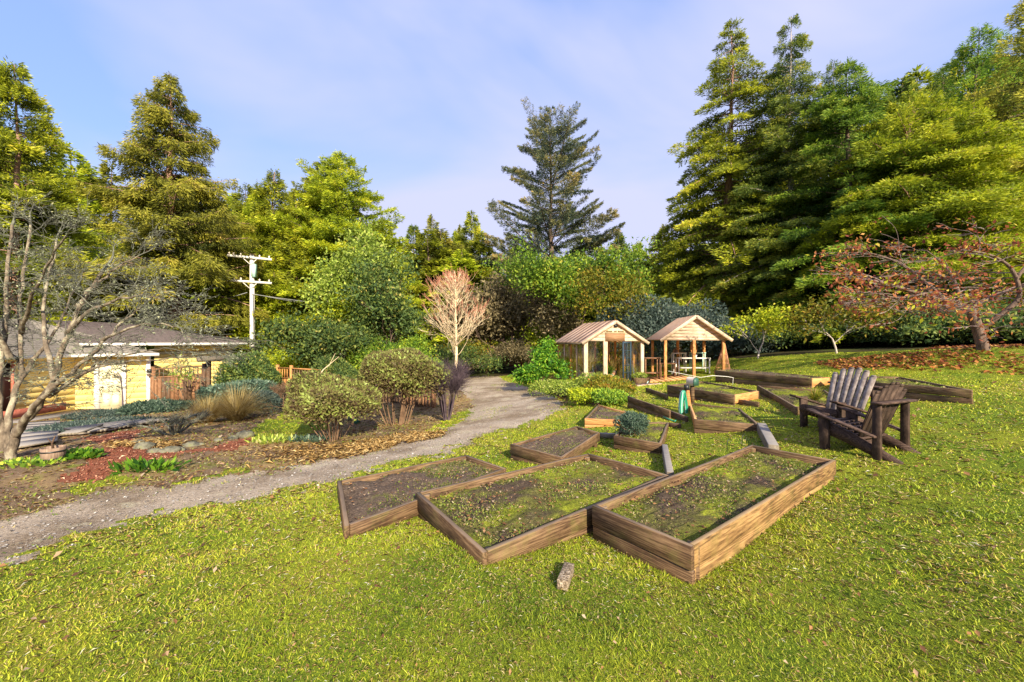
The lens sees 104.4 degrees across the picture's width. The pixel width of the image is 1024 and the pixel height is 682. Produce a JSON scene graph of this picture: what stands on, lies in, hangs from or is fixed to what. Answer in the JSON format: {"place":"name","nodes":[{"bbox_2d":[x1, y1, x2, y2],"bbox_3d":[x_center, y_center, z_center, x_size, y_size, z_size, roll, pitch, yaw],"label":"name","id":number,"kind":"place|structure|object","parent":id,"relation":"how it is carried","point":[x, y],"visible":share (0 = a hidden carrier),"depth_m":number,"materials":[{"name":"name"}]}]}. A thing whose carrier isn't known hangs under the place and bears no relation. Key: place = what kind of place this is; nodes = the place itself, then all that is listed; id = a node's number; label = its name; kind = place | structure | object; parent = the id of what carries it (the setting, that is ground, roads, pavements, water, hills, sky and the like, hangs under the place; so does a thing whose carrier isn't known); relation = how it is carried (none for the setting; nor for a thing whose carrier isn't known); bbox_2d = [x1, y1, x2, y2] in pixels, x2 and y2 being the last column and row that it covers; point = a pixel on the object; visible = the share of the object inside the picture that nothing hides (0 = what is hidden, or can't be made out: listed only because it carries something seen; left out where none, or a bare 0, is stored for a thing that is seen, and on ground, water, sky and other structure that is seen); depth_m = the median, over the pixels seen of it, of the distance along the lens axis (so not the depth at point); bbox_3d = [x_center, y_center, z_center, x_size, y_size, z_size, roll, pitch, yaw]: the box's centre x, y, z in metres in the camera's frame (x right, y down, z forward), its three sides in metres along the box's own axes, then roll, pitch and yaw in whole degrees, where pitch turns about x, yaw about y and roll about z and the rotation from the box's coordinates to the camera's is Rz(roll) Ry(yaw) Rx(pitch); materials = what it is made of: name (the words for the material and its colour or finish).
{"place":"outdoors","nodes":[
{"label":"outdoors","id":0,"kind":"place"},
{"bbox_2d":[56,428,256,483],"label":"mulch path","id":1,"kind":"structure","parent":0,"point":[98,462],"depth_m":7.14,"materials":[{"name":"red wood"}]},
{"bbox_2d":[0,388,474,519],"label":"garden soil","id":2,"kind":"structure","parent":0,"point":[49,481],"depth_m":7.25,"materials":[{"name":"brown soil"}]},
{"bbox_2d":[19,420,59,447],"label":"plank deck","id":3,"kind":"structure","parent":2,"relation":"on","point":[32,438],"depth_m":8.99,"materials":[{"name":"grey wood"}]},
{"bbox_2d":[3,402,103,423],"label":"garden platform","id":4,"kind":"structure","parent":2,"relation":"on","point":[17,413],"depth_m":15.14,"materials":[{"name":"grey wood"}]},
{"bbox_2d":[0,54,113,325],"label":"conifer","id":5,"kind":"object","parent":2,"relation":"on","point":[40,133],"visible":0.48,"depth_m":23.99,"materials":[{"name":"green plant"}]},
{"bbox_2d":[2,183,153,358],"bbox_3d":[-37.652,-3.781,33.035,12.496,19.358,12.839,0,0,0],"label":"conifer","id":6,"kind":"object","parent":2,"relation":"on","point":[107,246],"visible":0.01,"depth_m":33.90,"materials":[{"name":"green plant"}]},
{"bbox_2d":[24,415,144,432],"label":"ground juniper","id":7,"kind":"object","parent":2,"relation":"on","point":[56,426],"visible":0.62,"depth_m":10.56,"materials":[{"name":"plant"}]},
{"bbox_2d":[59,159,150,316],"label":"conifer","id":8,"kind":"object","parent":2,"relation":"on","point":[104,169],"visible":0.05,"depth_m":44.42,"materials":[{"name":"green plant"}]},
{"bbox_2d":[58,418,170,437],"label":"boardwalk","id":9,"kind":"structure","parent":2,"relation":"on","point":[84,430],"depth_m":9.64,"materials":[{"name":"grey wood"}]},
{"bbox_2d":[2,236,234,347],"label":"broadleaf tree","id":10,"kind":"object","parent":2,"relation":"on","point":[92,255],"visible":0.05,"depth_m":27.16,"materials":[{"name":"green plant"}]},
{"bbox_2d":[0,319,253,418],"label":"yellow house","id":11,"kind":"structure","parent":2,"relation":"on","point":[142,391],"depth_m":17.40,"materials":[{"name":"yellow wood"}]},
{"bbox_2d":[100,363,121,409],"bbox_3d":[-17.455,1.965,17.275,0.704,2.030,0.131,0,0,-30],"label":"door","id":12,"kind":"structure","parent":11,"relation":"in","point":[116,401],"depth_m":17.28,"materials":[{"name":"beige paint"}]},
{"bbox_2d":[0,185,273,458],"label":"lichen tree","id":13,"kind":"object","parent":2,"relation":"on","point":[10,438],"visible":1,"depth_m":6.50,"materials":[{"name":"grey plant"}]},
{"bbox_2d":[106,453,193,476],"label":"leafy plant","id":14,"kind":"object","parent":2,"relation":"on","point":[140,464],"visible":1,"depth_m":6.24,"materials":[{"name":"green plant"}]},
{"bbox_2d":[36,71,272,352],"bbox_3d":[-23.006,-6.958,26.925,11.529,22.261,12.280,0,0,0],"label":"conifer","id":15,"kind":"object","parent":2,"relation":"on","point":[181,204],"visible":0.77,"depth_m":25.72,"materials":[{"name":"green plant"}]},
{"bbox_2d":[114,397,196,414],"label":"juniper","id":16,"kind":"object","parent":2,"relation":"on","point":[157,405],"visible":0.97,"depth_m":14.35,"materials":[{"name":"teal plant"}]},
{"bbox_2d":[125,408,213,434],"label":"bare shrub","id":17,"kind":"object","parent":2,"relation":"on","point":[176,420],"visible":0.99,"depth_m":9.14,"materials":[{"name":"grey plant"}]},
{"bbox_2d":[173,392,240,422],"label":"ornamental grass","id":18,"kind":"object","parent":2,"relation":"on","point":[199,406],"depth_m":11.01,"materials":[{"name":"beige plant"}]},
{"bbox_2d":[196,356,227,386],"bbox_3d":[-14.222,1.901,19.184,0.487,2.398,2.486,0,0,7],"label":"gate arbour","id":19,"kind":"object","parent":2,"relation":"on","point":[208,372],"visible":0.47,"depth_m":18.77,"materials":[{"name":"brown wood"}]},
{"bbox_2d":[150,363,205,400],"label":"garden gate","id":20,"kind":"structure","parent":19,"relation":"attached to","point":[157,387],"depth_m":18.25,"materials":[{"name":"brown wood"}]},
{"bbox_2d":[0,386,467,520],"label":"garden litter","id":21,"kind":"object","parent":2,"relation":"on","point":[154,436],"visible":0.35,"depth_m":8.16,"materials":[{"name":"brown plant"}]},
{"bbox_2d":[0,388,470,519],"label":"garden weeds","id":22,"kind":"object","parent":2,"relation":"on","point":[34,494],"visible":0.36,"depth_m":7.04,"materials":[{"name":"green plant"}]},
{"bbox_2d":[0,390,473,519],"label":"garden thatch","id":23,"kind":"object","parent":2,"relation":"on","point":[65,502],"visible":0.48,"depth_m":7.98,"materials":[{"name":"brown plant"}]},
{"bbox_2d":[194,378,282,408],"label":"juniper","id":24,"kind":"object","parent":2,"relation":"on","point":[257,384],"visible":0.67,"depth_m":13.99,"materials":[{"name":"teal plant"}]},
{"bbox_2d":[204,380,276,420],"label":"ornamental grass","id":25,"kind":"object","parent":2,"relation":"on","point":[236,410],"depth_m":11.43,"materials":[{"name":"beige plant"}]},
{"bbox_2d":[204,188,283,381],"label":"conifer","id":26,"kind":"object","parent":2,"relation":"on","point":[260,230],"visible":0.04,"depth_m":32.53,"materials":[{"name":"green plant"}]},
{"bbox_2d":[212,350,282,384],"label":"evergreen bush","id":27,"kind":"object","parent":2,"relation":"on","point":[261,367],"visible":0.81,"depth_m":17.90,"materials":[{"name":"green plant"}]},
{"bbox_2d":[227,252,271,352],"bbox_3d":[-18.383,-1.082,27.920,2.756,10.188,0.505,0,0,-12],"label":"utility pole","id":28,"kind":"object","parent":2,"relation":"on","point":[253,272],"visible":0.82,"depth_m":27.86,"materials":[{"name":"white wood"}]},
{"bbox_2d":[247,390,282,416],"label":"shrub","id":29,"kind":"object","parent":2,"relation":"on","point":[275,399],"visible":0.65,"depth_m":12.61,"materials":[{"name":"teal plant"}]},
{"bbox_2d":[216,165,316,323],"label":"conifer","id":30,"kind":"object","parent":2,"relation":"on","point":[276,194],"visible":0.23,"depth_m":32.29,"materials":[{"name":"green plant"}]},
{"bbox_2d":[257,199,320,380],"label":"conifer","id":31,"kind":"object","parent":2,"relation":"on","point":[294,239],"visible":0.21,"depth_m":32.06,"materials":[{"name":"green plant"}]},
{"bbox_2d":[225,161,360,377],"bbox_3d":[-18.642,-6.092,36.859,14.708,21.620,15.076,0,0,-40],"label":"conifer","id":32,"kind":"object","parent":2,"relation":"on","point":[302,180],"visible":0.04,"depth_m":34.03,"materials":[{"name":"green plant"}]},
{"bbox_2d":[250,347,353,380],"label":"thicket","id":33,"kind":"object","parent":2,"relation":"on","point":[278,360],"visible":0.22,"depth_m":24.96,"materials":[{"name":"green plant"}]},
{"bbox_2d":[241,304,377,372],"bbox_3d":[-10.769,0.484,22.256,5.526,5.057,7.383,0,0,33],"label":"bush","id":34,"kind":"object","parent":2,"relation":"on","point":[322,338],"visible":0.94,"depth_m":20.87,"materials":[{"name":"green plant"}]},
{"bbox_2d":[261,370,381,441],"bbox_3d":[-4.119,1.465,8.828,2.306,1.599,2.424,0,0,0],"label":"azalea","id":35,"kind":"object","parent":2,"relation":"on","point":[330,394],"visible":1,"depth_m":8.50,"materials":[{"name":"green plant"}]},
{"bbox_2d":[89,375,575,473],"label":"straw litter","id":36,"kind":"object","parent":2,"relation":"on","point":[355,448],"visible":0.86,"depth_m":7.80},
{"bbox_2d":[310,354,358,378],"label":"juniper","id":37,"kind":"object","parent":2,"relation":"on","point":[345,369],"visible":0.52,"depth_m":16.77,"materials":[{"name":"green plant"}]},
{"bbox_2d":[288,209,415,359],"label":"broadleaf tree","id":38,"kind":"object","parent":2,"relation":"on","point":[325,285],"visible":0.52,"depth_m":25.82,"materials":[{"name":"green plant"}]},
{"bbox_2d":[295,244,423,349],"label":"broadleaf tree","id":39,"kind":"object","parent":2,"relation":"on","point":[340,309],"visible":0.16,"depth_m":25.84,"materials":[{"name":"green plant"}]},
{"bbox_2d":[332,240,437,346],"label":"broadleaf tree","id":40,"kind":"object","parent":2,"relation":"on","point":[380,309],"visible":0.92,"depth_m":24.92,"materials":[{"name":"green plant"}]},
{"bbox_2d":[353,326,440,369],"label":"thicket","id":41,"kind":"object","parent":2,"relation":"on","point":[415,345],"visible":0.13,"depth_m":23.48,"materials":[{"name":"green plant"}]},
{"bbox_2d":[357,347,451,425],"bbox_3d":[-3.132,1.246,11.111,3.026,2.212,2.162,0,0,0],"label":"azalea","id":42,"kind":"object","parent":2,"relation":"on","point":[402,370],"visible":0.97,"depth_m":10.45,"materials":[{"name":"green plant"}]},
{"bbox_2d":[421,266,489,366],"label":"bare tree","id":43,"kind":"object","parent":2,"relation":"on","point":[453,289],"visible":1,"depth_m":22.67,"materials":[{"name":"beige plant"}]},
{"bbox_2d":[0,376,565,565],"bbox_3d":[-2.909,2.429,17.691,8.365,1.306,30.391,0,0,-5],"label":"gravel path","id":44,"kind":"structure","parent":0,"point":[480,403],"depth_m":5.53,"materials":[{"name":"grey gravel"}]},
{"bbox_2d":[0,381,565,565],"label":"drive weeds","id":45,"kind":"object","parent":44,"relation":"on","point":[277,473],"visible":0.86,"depth_m":5.57,"materials":[{"name":"green plant"}]},
{"bbox_2d":[0,346,1023,681],"bbox_3d":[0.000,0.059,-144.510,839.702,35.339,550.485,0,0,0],"label":"lawn","id":46,"kind":"structure","parent":0,"point":[998,574],"depth_m":2.50,"materials":[{"name":"green plant"}]},
{"bbox_2d":[337,455,505,539],"bbox_3d":[-1.013,1.679,4.196,1.911,0.423,1.108,0,0,-44],"label":"raised bed","id":47,"kind":"object","parent":46,"relation":"on","point":[371,502],"visible":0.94,"depth_m":4.04,"materials":[{"name":"brown wood"}]},
{"bbox_2d":[419,353,475,420],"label":"bare shrub","id":48,"kind":"object","parent":46,"relation":"on","point":[457,375],"visible":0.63,"depth_m":11.11,"materials":[{"name":"plant"}]},
{"bbox_2d":[0,381,1023,681],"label":"lawn thatch","id":49,"kind":"object","parent":46,"relation":"on","point":[680,447],"visible":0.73,"depth_m":2.61,"materials":[{"name":"green plant"}]},
{"bbox_2d":[0,377,1023,681],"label":"fallen leaves","id":50,"kind":"object","parent":46,"relation":"on","point":[530,559],"visible":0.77,"depth_m":2.79,"materials":[{"name":"brown plant"}]},
{"bbox_2d":[416,453,668,565],"bbox_3d":[0.427,1.619,3.840,2.399,0.423,1.271,0,0,-35],"label":"raised bed","id":51,"kind":"object","parent":46,"relation":"on","point":[495,518],"visible":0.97,"depth_m":3.57,"materials":[{"name":"brown wood"}]},
{"bbox_2d":[508,335,576,386],"bbox_3d":[1.260,1.059,16.692,2.960,2.690,2.080,0,0,0],"label":"laurel","id":52,"kind":"object","parent":46,"relation":"on","point":[543,360],"visible":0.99,"depth_m":16.42,"materials":[{"name":"green plant"}]},
{"bbox_2d":[510,426,599,464],"bbox_3d":[0.921,1.767,6.302,0.977,0.427,1.804,0,0,43],"label":"raised bed","id":53,"kind":"object","parent":46,"relation":"on","point":[562,444],"visible":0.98,"depth_m":6.02,"materials":[{"name":"brown wood"}]},
{"bbox_2d":[555,320,649,381],"bbox_3d":[4.337,0.673,19.663,3.387,3.253,4.120,0,0,-13],"label":"greenhouse","id":54,"kind":"object","parent":46,"relation":"on","point":[608,332],"visible":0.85,"depth_m":18.29,"materials":[{"name":"brown wood"}]},
{"bbox_2d":[585,405,623,427],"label":"raised bed","id":55,"kind":"object","parent":46,"relation":"on","point":[599,416],"visible":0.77,"depth_m":8.40,"materials":[{"name":"orange wood"}]},
{"bbox_2d":[578,373,636,394],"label":"shrub","id":56,"kind":"object","parent":46,"relation":"on","point":[602,381],"visible":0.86,"depth_m":11.13,"materials":[{"name":"plant"}]},
{"bbox_2d":[591,387,634,406],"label":"shrub","id":57,"kind":"object","parent":46,"relation":"on","point":[601,394],"visible":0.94,"depth_m":9.93,"materials":[{"name":"green plant"}]},
{"bbox_2d":[614,422,668,453],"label":"raised bed","id":58,"kind":"object","parent":46,"relation":"on","point":[653,440],"visible":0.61,"depth_m":6.40,"materials":[{"name":"brown wood"}]},
{"bbox_2d":[612,410,650,435],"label":"round bush","id":59,"kind":"object","parent":58,"relation":"on","point":[629,421],"visible":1,"depth_m":6.51,"materials":[{"name":"green plant"}]},
{"bbox_2d":[627,396,670,419],"bbox_3d":[2.974,1.495,8.724,0.048,0.357,1.593,0,0,-14],"label":"retaining board","id":60,"kind":"object","parent":46,"relation":"on","point":[643,406],"visible":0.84,"depth_m":8.68,"materials":[{"name":"brown wood"}]},
{"bbox_2d":[646,315,733,379],"bbox_3d":[9.061,0.400,20.716,3.862,3.325,3.169,0,0,0],"label":"open shelter","id":61,"kind":"object","parent":46,"relation":"on","point":[693,328],"visible":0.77,"depth_m":19.39,"materials":[{"name":"beige wood"}]},
{"bbox_2d":[667,381,758,405],"bbox_3d":[5.040,1.345,9.816,1.653,0.431,2.538,0,0,-19],"label":"raised bed","id":62,"kind":"object","parent":46,"relation":"on","point":[715,393],"visible":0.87,"depth_m":9.18,"materials":[{"name":"brown wood"}]},
{"bbox_2d":[592,445,835,584],"bbox_3d":[2.149,1.548,3.848,3.121,0.423,0.870,0,0,-38],"label":"raised bed","id":63,"kind":"object","parent":46,"relation":"on","point":[693,524],"visible":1,"depth_m":3.31,"materials":[{"name":"brown wood"}]},
{"bbox_2d":[690,403,756,433],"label":"raised bed","id":64,"kind":"object","parent":46,"relation":"on","point":[711,419],"visible":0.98,"depth_m":6.95,"materials":[{"name":"brown wood"}]},
{"bbox_2d":[719,295,801,357],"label":"broadleaf tree","id":65,"kind":"object","parent":46,"relation":"on","point":[763,320],"visible":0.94,"depth_m":20.33,"materials":[{"name":"green plant"}]},
{"bbox_2d":[715,369,830,387],"bbox_3d":[7.486,1.154,11.878,1.113,0.451,3.425,0,0,-15],"label":"raised bed","id":66,"kind":"object","parent":46,"relation":"on","point":[771,378],"visible":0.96,"depth_m":11.34,"materials":[{"name":"brown wood"}]},
{"bbox_2d":[757,385,827,414],"bbox_3d":[6.425,1.389,8.619,1.322,0.423,3.845,0,0,23],"label":"raised bed","id":67,"kind":"object","parent":46,"relation":"on","point":[781,396],"visible":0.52,"depth_m":8.96,"materials":[{"name":"brown wood"}]},
{"bbox_2d":[789,367,882,426],"bbox_3d":[5.074,0.936,6.161,0.980,1.048,0.810,0,0,-10],"label":"garden chair","id":68,"kind":"object","parent":46,"relation":"on","point":[839,393],"visible":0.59,"depth_m":6.16,"materials":[{"name":"brown wood"}]},
{"bbox_2d":[774,289,916,352],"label":"broadleaf tree","id":69,"kind":"object","parent":46,"relation":"on","point":[803,318],"visible":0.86,"depth_m":17.57,"materials":[{"name":"green plant"}]},
{"bbox_2d":[806,382,920,463],"bbox_3d":[4.614,1.016,5.174,0.810,1.018,0.980,0,0,-22],"label":"garden chair","id":70,"kind":"object","parent":46,"relation":"on","point":[868,435],"visible":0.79,"depth_m":5.03,"materials":[{"name":"brown wood"}]},
{"bbox_2d":[838,375,972,403],"bbox_3d":[8.069,1.054,8.397,1.190,0.431,2.838,0,0,26],"label":"raised bed","id":71,"kind":"object","parent":46,"relation":"on","point":[936,390],"visible":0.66,"depth_m":7.47,"materials":[{"name":"brown wood"}]},
{"bbox_2d":[803,211,1023,350],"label":"magnolia","id":72,"kind":"object","parent":46,"relation":"on","point":[936,298],"visible":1,"depth_m":11.54,"materials":[{"name":"red plant"}]},
{"bbox_2d":[814,343,1023,374],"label":"leaf litter","id":73,"kind":"object","parent":46,"relation":"on","point":[858,361],"visible":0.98,"depth_m":12.79,"materials":[{"name":"brown plant"}]},
{"bbox_2d":[0,0,1023,319],"label":"sky","id":74,"kind":"structure","parent":0,"point":[426,95],"materials":[{"name":"blue"}]},
{"bbox_2d":[465,338,1023,376],"bbox_3d":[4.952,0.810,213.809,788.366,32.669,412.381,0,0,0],"label":"forest ground","id":75,"kind":"structure","parent":0,"point":[867,347],"depth_m":23.06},
{"bbox_2d":[21,142,119,273],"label":"conifer","id":76,"kind":"object","parent":75,"relation":"on","point":[81,171],"visible":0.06,"depth_m":43.09,"materials":[{"name":"green plant"}]},
{"bbox_2d":[231,149,441,378],"bbox_3d":[-15.392,-5.515,36.382,17.745,23.220,17.318,0,0,0],"label":"conifer","id":77,"kind":"object","parent":75,"relation":"on","point":[319,232],"visible":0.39,"depth_m":33.43,"materials":[{"name":"green plant"}]},
{"bbox_2d":[404,228,457,351],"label":"conifer","id":78,"kind":"object","parent":75,"relation":"on","point":[440,256],"visible":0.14,"depth_m":46.72,"materials":[{"name":"green plant"}]},
{"bbox_2d":[417,249,508,369],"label":"conifer","id":79,"kind":"object","parent":75,"relation":"on","point":[457,259],"visible":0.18,"depth_m":44.73,"materials":[{"name":"green plant"}]},
{"bbox_2d":[419,340,508,376],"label":"thicket","id":80,"kind":"object","parent":75,"relation":"on","point":[446,353],"visible":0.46,"depth_m":26.82,"materials":[{"name":"green plant"}]},
{"bbox_2d":[453,210,485,263],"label":"conifer","id":81,"kind":"object","parent":75,"relation":"on","point":[466,230],"visible":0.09,"depth_m":55.40,"materials":[{"name":"green plant"}]},
{"bbox_2d":[429,232,533,348],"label":"conifer","id":82,"kind":"object","parent":75,"relation":"on","point":[488,250],"visible":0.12,"depth_m":46.63,"materials":[{"name":"green plant"}]},
{"bbox_2d":[458,278,555,372],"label":"broadleaf tree","id":83,"kind":"object","parent":75,"relation":"on","point":[511,324],"visible":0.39,"depth_m":31.31,"materials":[{"name":"green plant"}]},
{"bbox_2d":[420,254,595,371],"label":"broadleaf tree","id":84,"kind":"object","parent":75,"relation":"on","point":[546,316],"visible":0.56,"depth_m":30.15,"materials":[{"name":"green plant"}]},
{"bbox_2d":[492,336,550,367],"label":"thicket","id":85,"kind":"object","parent":75,"relation":"on","point":[517,353],"visible":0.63,"depth_m":29.34,"materials":[{"name":"green plant"}]},
{"bbox_2d":[473,96,625,364],"bbox_3d":[3.396,-9.812,37.832,14.335,25.114,14.081,0,0,0],"label":"conifer","id":86,"kind":"object","parent":75,"relation":"on","point":[566,212],"visible":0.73,"depth_m":35.97,"materials":[{"name":"green plant"}]},
{"bbox_2d":[476,229,645,357],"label":"broadleaf tree","id":87,"kind":"object","parent":75,"relation":"on","point":[551,276],"visible":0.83,"depth_m":26.52,"materials":[{"name":"green plant"}]},
{"bbox_2d":[560,256,664,348],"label":"broadleaf tree","id":88,"kind":"object","parent":75,"relation":"on","point":[625,294],"visible":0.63,"depth_m":24.49,"materials":[{"name":"green plant"}]},
{"bbox_2d":[586,234,661,364],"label":"broadleaf tree","id":89,"kind":"object","parent":75,"relation":"on","point":[636,254],"visible":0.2,"depth_m":27.73,"materials":[{"name":"green plant"}]},
{"bbox_2d":[595,294,680,369],"bbox_3d":[7.738,-0.600,25.151,5.562,4.849,4.523,0,0,0],"label":"thicket","id":90,"kind":"object","parent":75,"relation":"on","point":[658,344],"visible":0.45,"depth_m":24.02,"materials":[{"name":"green plant"}]},
{"bbox_2d":[630,298,731,361],"bbox_3d":[11.089,-0.623,25.806,5.833,4.031,6.009,0,0,-41],"label":"thicket","id":91,"kind":"object","parent":75,"relation":"on","point":[690,310],"visible":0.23,"depth_m":24.25,"materials":[{"name":"green plant"}]},
{"bbox_2d":[648,17,801,350],"bbox_3d":[17.636,-12.355,32.353,13.818,27.004,13.852,0,0,0],"label":"conifer","id":92,"kind":"object","parent":75,"relation":"on","point":[684,277],"visible":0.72,"depth_m":31.00,"materials":[{"name":"green plant"}]},
{"bbox_2d":[690,315,784,355],"bbox_3d":[14.093,-0.418,25.062,5.438,2.669,4.678,0,0,35],"label":"thicket","id":93,"kind":"object","parent":75,"relation":"on","point":[747,342],"visible":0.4,"depth_m":23.66,"materials":[{"name":"plant"}]},
{"bbox_2d":[704,13,881,322],"bbox_3d":[19.882,-11.294,28.229,12.054,23.966,10.522,0,0,0],"label":"conifer","id":94,"kind":"object","parent":75,"relation":"on","point":[767,178],"visible":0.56,"depth_m":27.44,"materials":[{"name":"green plant"}]},
{"bbox_2d":[784,59,868,290],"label":"conifer","id":95,"kind":"object","parent":75,"relation":"on","point":[830,77],"depth_m":34.22,"materials":[{"name":"green plant"}]},
{"bbox_2d":[748,56,1006,347],"bbox_3d":[21.151,-8.362,25.236,11.340,18.986,12.206,0,0,0],"label":"conifer","id":96,"kind":"object","parent":75,"relation":"on","point":[847,110],"visible":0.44,"depth_m":23.60,"materials":[{"name":"green plant"}]},
{"bbox_2d":[866,72,930,199],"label":"conifer","id":97,"kind":"object","parent":75,"relation":"on","point":[910,84],"visible":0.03,"depth_m":37.33,"materials":[{"name":"green plant"}]},
{"bbox_2d":[838,314,959,345],"bbox_3d":[20.141,-0.531,20.524,5.690,1.710,4.976,0,0,-37],"label":"thicket","id":98,"kind":"object","parent":75,"relation":"on","point":[870,333],"visible":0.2,"depth_m":19.62,"materials":[{"name":"green plant"}]},
{"bbox_2d":[785,89,1023,343],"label":"conifer","id":99,"kind":"object","parent":75,"relation":"on","point":[932,123],"visible":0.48,"depth_m":20.61,"materials":[{"name":"green plant"}]},
{"bbox_2d":[879,303,1011,346],"bbox_3d":[19.856,-0.771,18.819,5.306,2.103,4.451,0,0,0],"label":"thicket","id":100,"kind":"object","parent":75,"relation":"on","point":[912,329],"visible":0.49,"depth_m":17.67,"materials":[{"name":"green plant"}]},
{"bbox_2d":[894,22,1023,283],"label":"conifer","id":101,"kind":"object","parent":75,"relation":"on","point":[966,54],"visible":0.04,"depth_m":30.34,"materials":[{"name":"green plant"}]},
{"bbox_2d":[925,299,1023,343],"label":"thicket","id":102,"kind":"object","parent":75,"relation":"on","point":[1016,331],"visible":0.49,"depth_m":16.50,"materials":[{"name":"plant"}]},
{"bbox_2d":[937,0,1023,304],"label":"conifer","id":103,"kind":"object","parent":75,"relation":"on","point":[1017,96],"visible":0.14,"depth_m":25.55,"materials":[{"name":"green plant"}]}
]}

